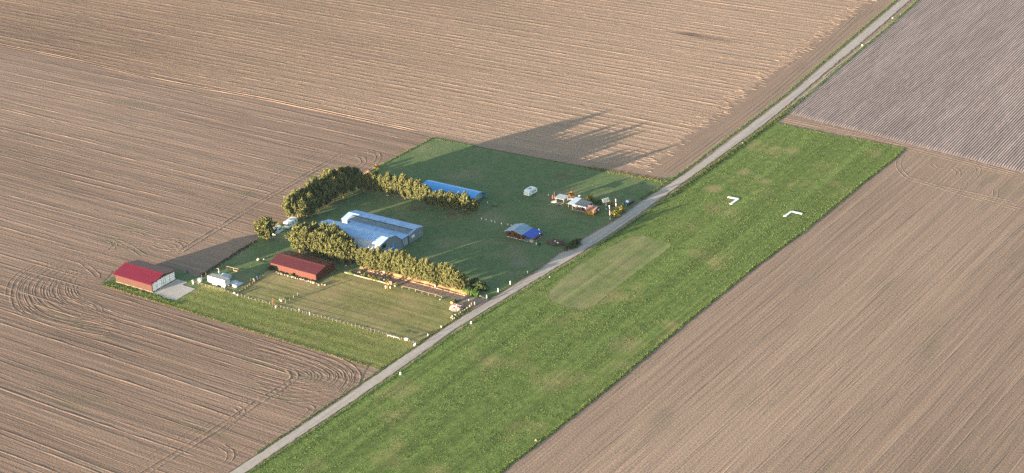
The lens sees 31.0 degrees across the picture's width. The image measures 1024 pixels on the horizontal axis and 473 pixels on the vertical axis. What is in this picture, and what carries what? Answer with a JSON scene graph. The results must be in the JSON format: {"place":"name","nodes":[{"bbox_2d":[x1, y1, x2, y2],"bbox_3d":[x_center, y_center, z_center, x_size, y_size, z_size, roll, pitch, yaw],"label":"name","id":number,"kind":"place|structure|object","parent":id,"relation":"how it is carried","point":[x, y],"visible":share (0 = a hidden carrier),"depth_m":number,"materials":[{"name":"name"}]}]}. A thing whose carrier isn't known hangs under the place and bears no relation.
{"place":"outdoors","nodes":[
{"label":"outdoors","id":0,"kind":"place"},
{"bbox_2d":[153,279,194,299],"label":"concrete apron","id":1,"kind":"object","parent":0,"point":[176,289],"visible":1,"depth_m":550.21,"materials":[{"name":"grey concrete"}]},
{"bbox_2d":[0,43,429,472],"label":"tilled field","id":2,"kind":"structure","parent":0,"point":[104,173],"depth_m":576.33,"materials":[{"name":"soil"}]},
{"bbox_2d":[255,309,471,454],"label":"verge","id":3,"kind":"structure","parent":2,"relation":"on","point":[318,412],"depth_m":485.76,"materials":[{"name":"green plant"}]},
{"bbox_2d":[100,280,419,369],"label":"meadow","id":4,"kind":"structure","parent":0,"point":[305,330],"depth_m":524.25,"materials":[{"name":"green plant"}]},
{"bbox_2d":[101,282,181,304],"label":"verge","id":5,"kind":"structure","parent":4,"relation":"on","point":[135,289],"depth_m":550.54,"materials":[{"name":"green plant"}]},
{"bbox_2d":[241,295,411,341],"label":"fence","id":6,"kind":"object","parent":4,"relation":"on","point":[328,317],"visible":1,"depth_m":527.75,"materials":[{"name":"white wood"}]},
{"bbox_2d":[240,270,453,341],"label":"paddock","id":7,"kind":"structure","parent":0,"point":[391,311],"depth_m":535.10,"materials":[{"name":"green plant"}]},
{"bbox_2d":[106,138,690,366],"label":"yard lawn","id":8,"kind":"structure","parent":0,"point":[428,157],"depth_m":587.80,"materials":[{"name":"green plant"}]},
{"bbox_2d":[113,260,176,292],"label":"barn","id":9,"kind":"structure","parent":8,"relation":"on","point":[145,276],"depth_m":554.25,"materials":[{"name":"metal"}]},
{"bbox_2d":[207,273,229,287],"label":"box trailer","id":10,"kind":"object","parent":8,"relation":"on","point":[222,281],"visible":1,"depth_m":550.33,"materials":[{"name":"white paint"}]},
{"bbox_2d":[196,240,258,278],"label":"verge","id":11,"kind":"structure","parent":8,"relation":"on","point":[239,250],"depth_m":567.59,"materials":[{"name":"green plant"}]},
{"bbox_2d":[253,215,277,239],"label":"tree","id":12,"kind":"object","parent":8,"relation":"on","point":[263,227],"visible":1,"depth_m":575.89,"materials":[{"name":"green plant"}]},
{"bbox_2d":[281,194,296,216],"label":"tree","id":13,"kind":"object","parent":8,"relation":"on","point":[289,205],"visible":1,"depth_m":588.19,"materials":[{"name":"green plant"}]},
{"bbox_2d":[284,216,297,228],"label":"motorhome","id":14,"kind":"object","parent":8,"relation":"on","point":[290,222],"visible":0.95,"depth_m":586.00,"materials":[{"name":"white paint"}]},
{"bbox_2d":[285,224,302,252],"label":"pine tree","id":15,"kind":"object","parent":8,"relation":"on","point":[293,236],"visible":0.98,"depth_m":565.71,"materials":[{"name":"green plant"}]},
{"bbox_2d":[290,188,304,216],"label":"pine tree","id":16,"kind":"object","parent":8,"relation":"on","point":[296,194],"visible":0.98,"depth_m":589.84,"materials":[{"name":"green plant"}]},
{"bbox_2d":[294,197,309,220],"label":"tree","id":17,"kind":"object","parent":8,"relation":"on","point":[303,206],"visible":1,"depth_m":588.12,"materials":[{"name":"green plant"}]},
{"bbox_2d":[269,250,335,280],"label":"barn","id":18,"kind":"structure","parent":8,"relation":"on","point":[304,266],"depth_m":555.00,"materials":[{"name":"red metal"}]},
{"bbox_2d":[297,226,313,253],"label":"pine tree","id":19,"kind":"object","parent":8,"relation":"on","point":[305,231],"visible":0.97,"depth_m":564.36,"materials":[{"name":"green plant"}]},
{"bbox_2d":[196,282,414,342],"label":"verge","id":20,"kind":"structure","parent":8,"relation":"on","point":[303,312],"depth_m":531.00,"materials":[{"name":"green plant"}]},
{"bbox_2d":[303,180,314,193],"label":"pine tree","id":21,"kind":"object","parent":8,"relation":"on","point":[308,186],"visible":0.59,"depth_m":594.71,"materials":[{"name":"green plant"}]},
{"bbox_2d":[303,192,318,216],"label":"tree","id":22,"kind":"object","parent":8,"relation":"on","point":[311,200],"visible":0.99,"depth_m":590.54,"materials":[{"name":"green plant"}]},
{"bbox_2d":[304,229,323,256],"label":"pine tree","id":23,"kind":"object","parent":8,"relation":"on","point":[311,239],"visible":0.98,"depth_m":562.06,"materials":[{"name":"green plant"}]},
{"bbox_2d":[309,221,319,231],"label":"pine tree","id":24,"kind":"object","parent":8,"relation":"on","point":[314,225],"visible":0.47,"depth_m":566.65,"materials":[{"name":"green plant"}]},
{"bbox_2d":[310,176,321,190],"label":"pine tree","id":25,"kind":"object","parent":8,"relation":"on","point":[316,183],"visible":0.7,"depth_m":596.86,"materials":[{"name":"green plant"}]},
{"bbox_2d":[312,190,325,211],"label":"pine tree","id":26,"kind":"object","parent":8,"relation":"on","point":[319,196],"visible":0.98,"depth_m":594.00,"materials":[{"name":"green plant"}]},
{"bbox_2d":[314,231,329,258],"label":"pine tree","id":27,"kind":"object","parent":8,"relation":"on","point":[323,237],"visible":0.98,"depth_m":560.25,"materials":[{"name":"green plant"}]},
{"bbox_2d":[317,222,329,232],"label":"pine tree","id":28,"kind":"object","parent":8,"relation":"on","point":[324,225],"visible":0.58,"depth_m":564.26,"materials":[{"name":"green plant"}]},
{"bbox_2d":[319,184,333,205],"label":"tree","id":29,"kind":"object","parent":8,"relation":"on","point":[329,193],"visible":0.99,"depth_m":597.16,"materials":[{"name":"green plant"}]},
{"bbox_2d":[319,167,336,182],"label":"pine tree","id":30,"kind":"object","parent":8,"relation":"on","point":[328,173],"visible":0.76,"depth_m":601.96,"materials":[{"name":"green plant"}]},
{"bbox_2d":[322,234,340,260],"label":"pine tree","id":31,"kind":"object","parent":8,"relation":"on","point":[328,250],"visible":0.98,"depth_m":558.49,"materials":[{"name":"green plant"}]},
{"bbox_2d":[321,222,342,237],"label":"pine tree","id":32,"kind":"object","parent":8,"relation":"on","point":[334,228],"visible":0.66,"depth_m":561.89,"materials":[{"name":"green plant"}]},
{"bbox_2d":[327,176,340,201],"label":"tree","id":33,"kind":"object","parent":8,"relation":"on","point":[333,184],"visible":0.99,"depth_m":599.74,"materials":[{"name":"green plant"}]},
{"bbox_2d":[333,237,350,262],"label":"pine tree","id":34,"kind":"object","parent":8,"relation":"on","point":[340,241],"visible":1,"depth_m":556.71,"materials":[{"name":"green plant"}]},
{"bbox_2d":[335,171,349,197],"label":"pine tree","id":35,"kind":"object","parent":8,"relation":"on","point":[343,181],"visible":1,"depth_m":602.38,"materials":[{"name":"green plant"}]},
{"bbox_2d":[336,165,349,177],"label":"pine tree","id":36,"kind":"object","parent":8,"relation":"on","point":[342,169],"visible":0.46,"depth_m":607.77,"materials":[{"name":"green plant"}]},
{"bbox_2d":[336,230,353,242],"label":"pine tree","id":37,"kind":"object","parent":8,"relation":"on","point":[344,235],"visible":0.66,"depth_m":560.22,"materials":[{"name":"green plant"}]},
{"bbox_2d":[339,240,357,263],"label":"pine tree","id":38,"kind":"object","parent":8,"relation":"on","point":[350,246],"visible":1,"depth_m":556.33,"materials":[{"name":"green plant"}]},
{"bbox_2d":[347,172,357,193],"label":"pine tree","id":39,"kind":"object","parent":8,"relation":"on","point":[352,180],"visible":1,"depth_m":605.63,"materials":[{"name":"green plant"}]},
{"bbox_2d":[354,171,365,192],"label":"pine tree","id":40,"kind":"object","parent":8,"relation":"on","point":[359,176],"visible":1,"depth_m":605.74,"materials":[{"name":"green plant"}]},
{"bbox_2d":[355,248,365,267],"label":"pine tree","id":41,"kind":"object","parent":8,"relation":"on","point":[359,261],"visible":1,"depth_m":553.52,"materials":[{"name":"green plant"}]},
{"bbox_2d":[318,219,403,259],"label":"hangar","id":42,"kind":"structure","parent":8,"relation":"on","point":[366,237],"depth_m":562.91,"materials":[{"name":"metal"}]},
{"bbox_2d":[360,247,369,267],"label":"pine tree","id":43,"kind":"object","parent":8,"relation":"on","point":[366,250],"visible":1,"depth_m":551.66,"materials":[{"name":"green plant"}]},
{"bbox_2d":[361,172,371,192],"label":"pine tree","id":44,"kind":"object","parent":8,"relation":"on","point":[366,177],"visible":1,"depth_m":605.47,"materials":[{"name":"green plant"}]},
{"bbox_2d":[367,172,376,193],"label":"pine tree","id":45,"kind":"object","parent":8,"relation":"on","point":[372,178],"visible":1,"depth_m":604.24,"materials":[{"name":"green plant"}]},
{"bbox_2d":[364,248,379,271],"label":"pine tree","id":46,"kind":"object","parent":8,"relation":"on","point":[370,262],"visible":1,"depth_m":550.60,"materials":[{"name":"green plant"}]},
{"bbox_2d":[372,246,382,270],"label":"pine tree","id":47,"kind":"object","parent":8,"relation":"on","point":[379,251],"visible":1,"depth_m":549.90,"materials":[{"name":"green plant"}]},
{"bbox_2d":[348,221,408,245],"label":"link shed","id":48,"kind":"structure","parent":8,"relation":"on","point":[403,237],"depth_m":572.61,"materials":[{"name":"metal"}]},
{"bbox_2d":[375,173,384,194],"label":"pine tree","id":49,"kind":"object","parent":8,"relation":"on","point":[379,188],"visible":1,"depth_m":603.08,"materials":[{"name":"green plant"}]},
{"bbox_2d":[341,210,422,242],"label":"hangar","id":50,"kind":"structure","parent":8,"relation":"on","point":[413,232],"depth_m":576.85,"materials":[{"name":"metal"}]},
{"bbox_2d":[378,251,390,273],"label":"pine tree","id":51,"kind":"object","parent":8,"relation":"on","point":[384,264],"visible":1,"depth_m":547.97,"materials":[{"name":"green plant"}]},
{"bbox_2d":[381,171,393,196],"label":"pine tree","id":52,"kind":"object","parent":8,"relation":"on","point":[385,184],"visible":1,"depth_m":600.84,"materials":[{"name":"green plant"}]},
{"bbox_2d":[385,248,394,273],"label":"pine tree","id":53,"kind":"object","parent":8,"relation":"on","point":[390,253],"visible":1,"depth_m":547.05,"materials":[{"name":"green plant"}]},
{"bbox_2d":[390,174,398,197],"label":"pine tree","id":54,"kind":"object","parent":8,"relation":"on","point":[394,184],"visible":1,"depth_m":599.34,"materials":[{"name":"green plant"}]},
{"bbox_2d":[390,250,402,274],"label":"pine tree","id":55,"kind":"object","parent":8,"relation":"on","point":[396,266],"visible":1,"depth_m":546.45,"materials":[{"name":"green plant"}]},
{"bbox_2d":[396,249,408,276],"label":"pine tree","id":56,"kind":"object","parent":8,"relation":"on","point":[403,254],"visible":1,"depth_m":544.50,"materials":[{"name":"green plant"}]},
{"bbox_2d":[397,174,408,200],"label":"pine tree","id":57,"kind":"object","parent":8,"relation":"on","point":[402,180],"visible":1,"depth_m":597.21,"materials":[{"name":"green plant"}]},
{"bbox_2d":[403,254,414,279],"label":"pine tree","id":58,"kind":"object","parent":8,"relation":"on","point":[407,270],"visible":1,"depth_m":543.21,"materials":[{"name":"green plant"}]},
{"bbox_2d":[404,177,414,201],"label":"pine tree","id":59,"kind":"object","parent":8,"relation":"on","point":[410,183],"visible":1,"depth_m":595.67,"materials":[{"name":"green plant"}]},
{"bbox_2d":[409,257,418,279],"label":"pine tree","id":60,"kind":"object","parent":8,"relation":"on","point":[415,261],"visible":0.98,"depth_m":542.97,"materials":[{"name":"green plant"}]},
{"bbox_2d":[412,179,424,203],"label":"pine tree","id":61,"kind":"object","parent":8,"relation":"on","point":[418,185],"visible":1,"depth_m":594.21,"materials":[{"name":"green plant"}]},
{"bbox_2d":[414,259,427,280],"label":"pine tree","id":62,"kind":"object","parent":8,"relation":"on","point":[418,266],"visible":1,"depth_m":541.68,"materials":[{"name":"green plant"}]},
{"bbox_2d":[370,138,474,170],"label":"verge","id":63,"kind":"structure","parent":8,"relation":"on","point":[418,146],"depth_m":640.87,"materials":[{"name":"green plant"}]},
{"bbox_2d":[418,183,431,205],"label":"pine tree","id":64,"kind":"object","parent":8,"relation":"on","point":[426,191],"visible":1,"depth_m":592.75,"materials":[{"name":"green plant"}]},
{"bbox_2d":[420,257,434,282],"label":"pine tree","id":65,"kind":"object","parent":8,"relation":"on","point":[427,265],"visible":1,"depth_m":539.87,"materials":[{"name":"green plant"}]},
{"bbox_2d":[427,191,437,207],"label":"pine tree","id":66,"kind":"object","parent":8,"relation":"on","point":[432,199],"visible":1,"depth_m":591.07,"materials":[{"name":"green plant"}]},
{"bbox_2d":[427,263,440,284],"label":"pine tree","id":67,"kind":"object","parent":8,"relation":"on","point":[433,277],"visible":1,"depth_m":539.41,"materials":[{"name":"green plant"}]},
{"bbox_2d":[435,262,444,282],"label":"pine tree","id":68,"kind":"object","parent":8,"relation":"on","point":[439,269],"visible":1,"depth_m":538.89,"materials":[{"name":"green plant"}]},
{"bbox_2d":[435,189,445,209],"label":"pine tree","id":69,"kind":"object","parent":8,"relation":"on","point":[440,197],"visible":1,"depth_m":589.26,"materials":[{"name":"green plant"}]},
{"bbox_2d":[441,263,450,285],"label":"pine tree","id":70,"kind":"object","parent":8,"relation":"on","point":[444,268],"visible":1,"depth_m":537.51,"materials":[{"name":"green plant"}]},
{"bbox_2d":[443,189,455,210],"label":"pine tree","id":71,"kind":"object","parent":8,"relation":"on","point":[448,195],"visible":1,"depth_m":587.56,"materials":[{"name":"green plant"}]},
{"bbox_2d":[443,265,457,286],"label":"pine tree","id":72,"kind":"object","parent":8,"relation":"on","point":[452,270],"visible":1,"depth_m":536.93,"materials":[{"name":"green plant"}]},
{"bbox_2d":[423,180,485,200],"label":"tunnel shed","id":73,"kind":"structure","parent":8,"relation":"on","point":[437,186],"depth_m":599.81,"materials":[{"name":"metal"}]},
{"bbox_2d":[448,191,461,212],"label":"pine tree","id":74,"kind":"object","parent":8,"relation":"on","point":[456,205],"visible":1,"depth_m":586.12,"materials":[{"name":"green plant"}]},
{"bbox_2d":[449,303,463,311],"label":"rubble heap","id":75,"kind":"object","parent":8,"relation":"on","point":[455,307],"visible":1,"depth_m":527.04,"materials":[{"name":"white stone"}]},
{"bbox_2d":[451,270,463,289],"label":"pine tree","id":76,"kind":"object","parent":8,"relation":"on","point":[456,279],"visible":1,"depth_m":535.40,"materials":[{"name":"green plant"}]},
{"bbox_2d":[458,190,470,214],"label":"pine tree","id":77,"kind":"object","parent":8,"relation":"on","point":[465,199],"visible":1,"depth_m":584.58,"materials":[{"name":"green plant"}]},
{"bbox_2d":[460,273,470,288],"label":"pine tree","id":78,"kind":"object","parent":8,"relation":"on","point":[466,281],"visible":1,"depth_m":536.29,"materials":[{"name":"green plant"}]},
{"bbox_2d":[462,287,478,296],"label":"bush","id":79,"kind":"object","parent":8,"relation":"on","point":[473,292],"visible":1,"depth_m":535.23,"materials":[{"name":"green plant"}]},
{"bbox_2d":[466,198,479,213],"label":"pine tree","id":80,"kind":"object","parent":8,"relation":"on","point":[474,205],"visible":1,"depth_m":585.03,"materials":[{"name":"green plant"}]},
{"bbox_2d":[467,277,479,288],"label":"bush","id":81,"kind":"object","parent":8,"relation":"on","point":[472,282],"visible":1,"depth_m":538.58,"materials":[{"name":"green plant"}]},
{"bbox_2d":[473,280,488,291],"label":"bush","id":82,"kind":"object","parent":8,"relation":"on","point":[480,284],"visible":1,"depth_m":536.99,"materials":[{"name":"green plant"}]},
{"bbox_2d":[432,138,587,167],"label":"verge","id":83,"kind":"structure","parent":8,"relation":"on","point":[518,154],"depth_m":629.75,"materials":[{"name":"green plant"}]},
{"bbox_2d":[505,223,542,242],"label":"cabin","id":84,"kind":"object","parent":8,"relation":"on","point":[523,232],"visible":1,"depth_m":567.92,"materials":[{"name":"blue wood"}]},
{"bbox_2d":[524,186,536,197],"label":"caravan","id":85,"kind":"object","parent":8,"relation":"on","point":[530,190],"visible":1,"depth_m":597.12,"materials":[{"name":"white paint"}]},
{"bbox_2d":[545,236,565,246],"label":"brush pile","id":86,"kind":"object","parent":8,"relation":"on","point":[552,242],"visible":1,"depth_m":562.56,"materials":[{"name":"brown plant"}]},
{"bbox_2d":[563,238,581,250],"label":"hedge","id":87,"kind":"object","parent":8,"relation":"on","point":[571,244],"visible":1,"depth_m":559.86,"materials":[{"name":"green plant"}]},
{"bbox_2d":[567,197,591,212],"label":"shelter","id":88,"kind":"object","parent":8,"relation":"on","point":[578,202],"visible":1,"depth_m":584.59,"materials":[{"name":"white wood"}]},
{"bbox_2d":[585,204,600,214],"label":"shed","id":89,"kind":"structure","parent":8,"relation":"on","point":[591,209],"depth_m":580.99,"materials":[{"name":"brown wood"}]},
{"bbox_2d":[588,166,666,182],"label":"verge","id":90,"kind":"structure","parent":8,"relation":"on","point":[629,174],"depth_m":607.63,"materials":[{"name":"green plant"}]},
{"bbox_2d":[344,270,475,300],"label":"garden path","id":91,"kind":"structure","parent":0,"point":[405,283],"depth_m":543.40,"materials":[{"name":"beige gravel"}]},
{"bbox_2d":[359,267,472,295],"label":"earth bank","id":92,"kind":"structure","parent":0,"point":[440,285],"depth_m":543.35,"materials":[{"name":"brown soil"}]},
{"bbox_2d":[0,0,876,171],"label":"stubble field","id":93,"kind":"structure","parent":0,"point":[636,83],"depth_m":727.82,"materials":[{"name":"soil"}]},
{"bbox_2d":[461,297,488,308],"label":"driveway","id":94,"kind":"structure","parent":0,"point":[477,301],"depth_m":531.23,"materials":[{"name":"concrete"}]},
{"bbox_2d":[0,0,1019,472],"bbox_3d":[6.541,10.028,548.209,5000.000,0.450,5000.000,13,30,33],"label":"ground","id":95,"kind":"structure","parent":0,"point":[370,370],"depth_m":577.84,"materials":[{"name":"soil"}]},
{"bbox_2d":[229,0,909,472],"bbox_3d":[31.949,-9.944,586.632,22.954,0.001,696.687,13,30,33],"label":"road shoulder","id":96,"kind":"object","parent":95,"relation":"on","point":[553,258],"visible":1,"depth_m":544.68},
{"bbox_2d":[247,121,903,472],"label":"airstrip","id":97,"kind":"structure","parent":95,"relation":"on","point":[787,174],"depth_m":509.86,"materials":[{"name":"green plant"}]},
{"bbox_2d":[248,197,667,472],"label":"verge","id":98,"kind":"structure","parent":97,"relation":"on","point":[506,300],"depth_m":516.18,"materials":[{"name":"green plant"}]},
{"bbox_2d":[547,236,669,308],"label":"mown patch","id":99,"kind":"object","parent":97,"relation":"on","point":[574,285],"visible":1,"depth_m":543.39,"materials":[{"name":"green plant"}]},
{"bbox_2d":[496,148,904,472],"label":"verge","id":100,"kind":"structure","parent":97,"relation":"on","point":[705,305],"depth_m":514.78,"materials":[{"name":"green plant"}]},
{"bbox_2d":[666,98,802,198],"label":"verge","id":101,"kind":"structure","parent":97,"relation":"on","point":[737,147],"depth_m":621.23,"materials":[{"name":"green plant"}]},
{"bbox_2d":[770,121,903,147],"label":"verge","id":102,"kind":"structure","parent":97,"relation":"on","point":[838,135],"depth_m":626.50,"materials":[{"name":"green plant"}]},
{"bbox_2d":[414,0,898,178],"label":"headland","id":103,"kind":"structure","parent":95,"relation":"on","point":[780,82],"depth_m":651.91,"materials":[{"name":"soil"}]},
{"bbox_2d":[637,0,895,199],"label":"verge","id":104,"kind":"structure","parent":103,"relation":"on","point":[804,77],"depth_m":661.87,"materials":[{"name":"green plant"}]},
{"bbox_2d":[230,0,908,472],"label":"road","id":105,"kind":"structure","parent":0,"point":[560,258],"depth_m":557.75,"materials":[{"name":"grey asphalt"}]},
{"bbox_2d":[503,114,1023,472],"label":"drilled field","id":106,"kind":"structure","parent":0,"point":[874,324],"depth_m":487.62,"materials":[{"name":"soil"}]},
{"bbox_2d":[773,115,1023,179],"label":"farm track","id":107,"kind":"structure","parent":0,"point":[792,120],"depth_m":618.85,"materials":[{"name":"soil"}]},
{"bbox_2d":[786,0,1023,173],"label":"ridge field","id":108,"kind":"structure","parent":0,"point":[945,76],"depth_m":665.25,"materials":[{"name":"soil"}]},
{"bbox_2d":[774,0,918,121],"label":"verge","id":109,"kind":"structure","parent":108,"relation":"on","point":[849,59],"depth_m":696.68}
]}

